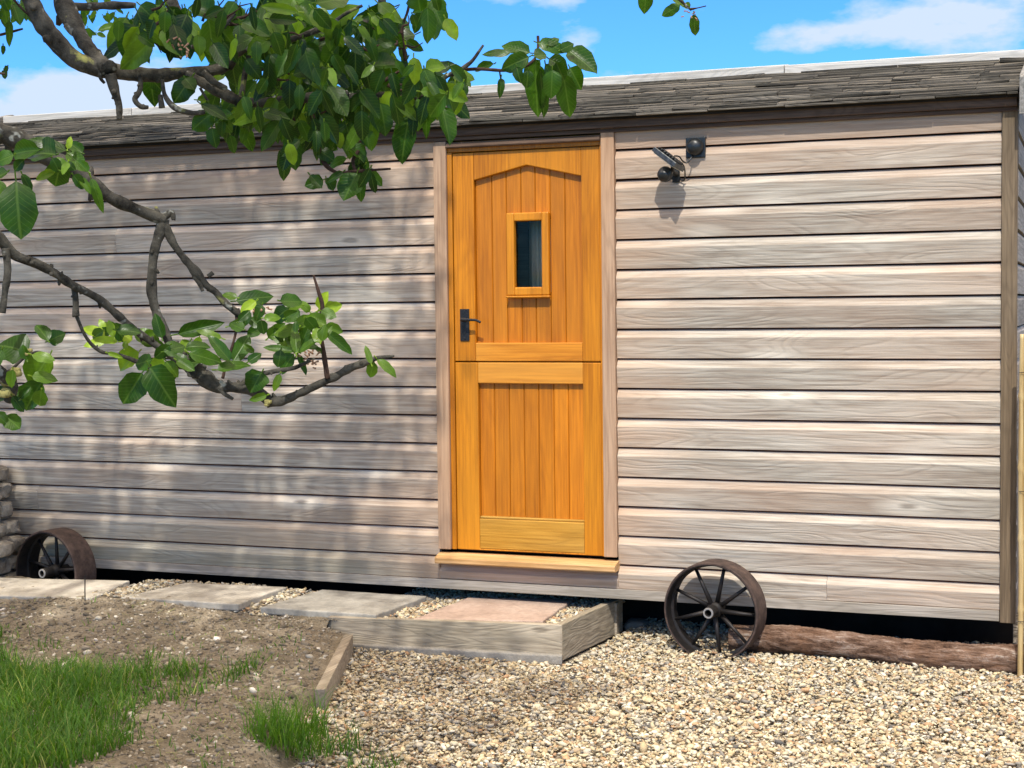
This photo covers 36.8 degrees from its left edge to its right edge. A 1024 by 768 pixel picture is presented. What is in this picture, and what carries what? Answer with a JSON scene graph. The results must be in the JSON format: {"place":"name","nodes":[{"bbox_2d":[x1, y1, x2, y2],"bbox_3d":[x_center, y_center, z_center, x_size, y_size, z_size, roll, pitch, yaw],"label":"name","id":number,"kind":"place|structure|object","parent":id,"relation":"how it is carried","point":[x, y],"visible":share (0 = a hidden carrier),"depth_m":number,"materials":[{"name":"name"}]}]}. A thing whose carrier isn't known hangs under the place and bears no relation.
{"place":"outdoors","nodes":[
{"label":"outdoors","id":0,"kind":"place"},
{"bbox_2d":[0,595,312,767],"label":"grass","id":1,"kind":"structure","parent":0,"point":[79,678],"depth_m":5.83,"materials":[{"name":"green plant"}]},
{"bbox_2d":[0,575,411,767],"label":"soil","id":2,"kind":"structure","parent":0,"point":[286,762],"depth_m":6.68,"materials":[{"name":"brown soil"}]},
{"bbox_2d":[0,465,24,577],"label":"dry stone wall","id":3,"kind":"structure","parent":2,"relation":"on","point":[11,541],"depth_m":8.38,"materials":[{"name":"stone"}]},
{"bbox_2d":[0,578,129,599],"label":"paving slab","id":4,"kind":"structure","parent":2,"relation":"on","point":[20,588],"depth_m":7.89,"materials":[{"name":"stone"}]},
{"bbox_2d":[16,527,95,579],"bbox_3d":[-2.468,1.008,8.294,0.452,0.452,0.180,1,3,30],"label":"iron wheel","id":5,"kind":"object","parent":4,"relation":"on","point":[78,548],"visible":0.72,"depth_m":8.27,"materials":[{"name":"brown metal"}]},
{"bbox_2d":[84,575,85,600],"bbox_3d":[-2.099,1.013,7.561,0.010,0.148,0.006,0,3,21],"label":"garden peg","id":6,"kind":"object","parent":2,"relation":"on","point":[84,587],"visible":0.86,"depth_m":7.56,"materials":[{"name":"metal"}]},
{"bbox_2d":[121,583,286,610],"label":"paving slab","id":7,"kind":"structure","parent":2,"relation":"on","point":[223,597],"depth_m":7.67,"materials":[{"name":"stone"}]},
{"bbox_2d":[231,677,369,750],"bbox_3d":[-0.813,1.170,5.524,0.514,0.206,0.571,-2,3,-29],"label":"grass tuft","id":8,"kind":"object","parent":2,"relation":"on","point":[289,728],"visible":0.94,"depth_m":5.48,"materials":[{"name":"green plant"}]},
{"bbox_2d":[276,718,349,761],"bbox_3d":[-0.715,1.239,5.420,0.317,0.137,0.313,-2,3,-26],"label":"grass tuft","id":9,"kind":"object","parent":2,"relation":"on","point":[328,746],"visible":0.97,"depth_m":5.41,"materials":[{"name":"green plant"}]},
{"bbox_2d":[261,590,426,617],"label":"paving slab","id":10,"kind":"structure","parent":2,"relation":"on","point":[323,603],"depth_m":7.45,"materials":[{"name":"grey stone"}]},
{"bbox_2d":[0,0,705,430],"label":"apple tree","id":11,"kind":"object","parent":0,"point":[326,94],"visible":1,"depth_m":2.33,"materials":[{"name":"green plant"}]},
{"bbox_2d":[0,0,1023,115],"label":"sky","id":12,"kind":"structure","parent":0,"point":[621,39],"materials":[{"name":"blue"}]},
{"bbox_2d":[92,579,1023,767],"bbox_3d":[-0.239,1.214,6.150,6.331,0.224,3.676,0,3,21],"label":"gravel","id":13,"kind":"structure","parent":0,"point":[739,683],"depth_m":6.05,"materials":[{"name":"beige gravel"}]},
{"bbox_2d":[315,635,352,708],"bbox_3d":[-0.755,1.233,6.585,0.042,0.112,0.981,-1,3,0],"label":"edging board","id":14,"kind":"object","parent":13,"relation":"on","point":[332,676],"visible":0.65,"depth_m":6.48,"materials":[{"name":"brown wood"}]},
{"bbox_2d":[324,713,367,755],"bbox_3d":[-0.598,1.258,5.524,0.187,0.147,0.230,1,4,35],"label":"grass tuft","id":15,"kind":"object","parent":13,"relation":"on","point":[349,747],"visible":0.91,"depth_m":5.52,"materials":[{"name":"green plant"}]},
{"bbox_2d":[336,740,407,767],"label":"grass tuft","id":16,"kind":"object","parent":13,"relation":"on","point":[351,762],"visible":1,"depth_m":5.34,"materials":[{"name":"green plant"}]},
{"bbox_2d":[328,599,622,664],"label":"step","id":17,"kind":"structure","parent":13,"relation":"on","point":[558,643],"depth_m":7.08,"materials":[{"name":"wood"}]},
{"bbox_2d":[415,597,572,622],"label":"paving slab","id":18,"kind":"structure","parent":13,"relation":"on","point":[512,610],"depth_m":7.32,"materials":[{"name":"pink stone"}]},
{"bbox_2d":[0,49,1023,643],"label":"shepherd hut","id":19,"kind":"object","parent":13,"relation":"on","point":[770,343],"visible":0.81,"depth_m":7.36,"materials":[{"name":"grey wood"}]},
{"bbox_2d":[453,146,600,360],"bbox_3d":[0.063,-0.616,7.399,0.750,1.015,0.095,0,3,21],"label":"upper door","id":20,"kind":"structure","parent":19,"relation":"in","point":[516,282],"depth_m":7.42,"materials":[{"name":"brown wood"}]},
{"bbox_2d":[455,362,602,555],"bbox_3d":[0.083,0.357,7.473,0.750,0.924,0.042,0,3,21],"label":"lower door","id":21,"kind":"structure","parent":19,"relation":"in","point":[529,434],"depth_m":7.47,"materials":[{"name":"brown wood"}]},
{"bbox_2d":[652,136,705,181],"bbox_3d":[0.755,-1.028,7.039,0.155,0.210,0.244,3,4,50],"label":"security light","id":22,"kind":"object","parent":19,"relation":"attached to","point":[695,147],"visible":1,"depth_m":7.02,"materials":[{"name":"black plastic"}]},
{"bbox_2d":[623,617,649,632],"bbox_3d":[0.618,1.200,7.611,0.122,0.077,0.120,0,3,21],"label":"stone","id":23,"kind":"object","parent":13,"relation":"on","point":[634,622],"visible":0.67,"depth_m":7.57,"materials":[{"name":"grey stone"}]},
{"bbox_2d":[664,559,766,659],"bbox_3d":[0.922,1.031,7.010,0.452,0.452,0.160,1,3,28],"label":"iron wheel","id":24,"kind":"object","parent":13,"relation":"on","point":[715,610],"visible":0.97,"depth_m":7.00,"materials":[{"name":"grey"}]},
{"bbox_2d":[728,624,1023,675],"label":"log","id":25,"kind":"object","parent":13,"relation":"on","point":[786,639],"visible":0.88,"depth_m":6.77,"materials":[{"name":"brown wood"}]},
{"bbox_2d":[1017,334,1023,679],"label":"bamboo screen","id":26,"kind":"object","parent":13,"relation":"on","point":[1020,467],"visible":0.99,"depth_m":6.46,"materials":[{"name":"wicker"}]}
]}

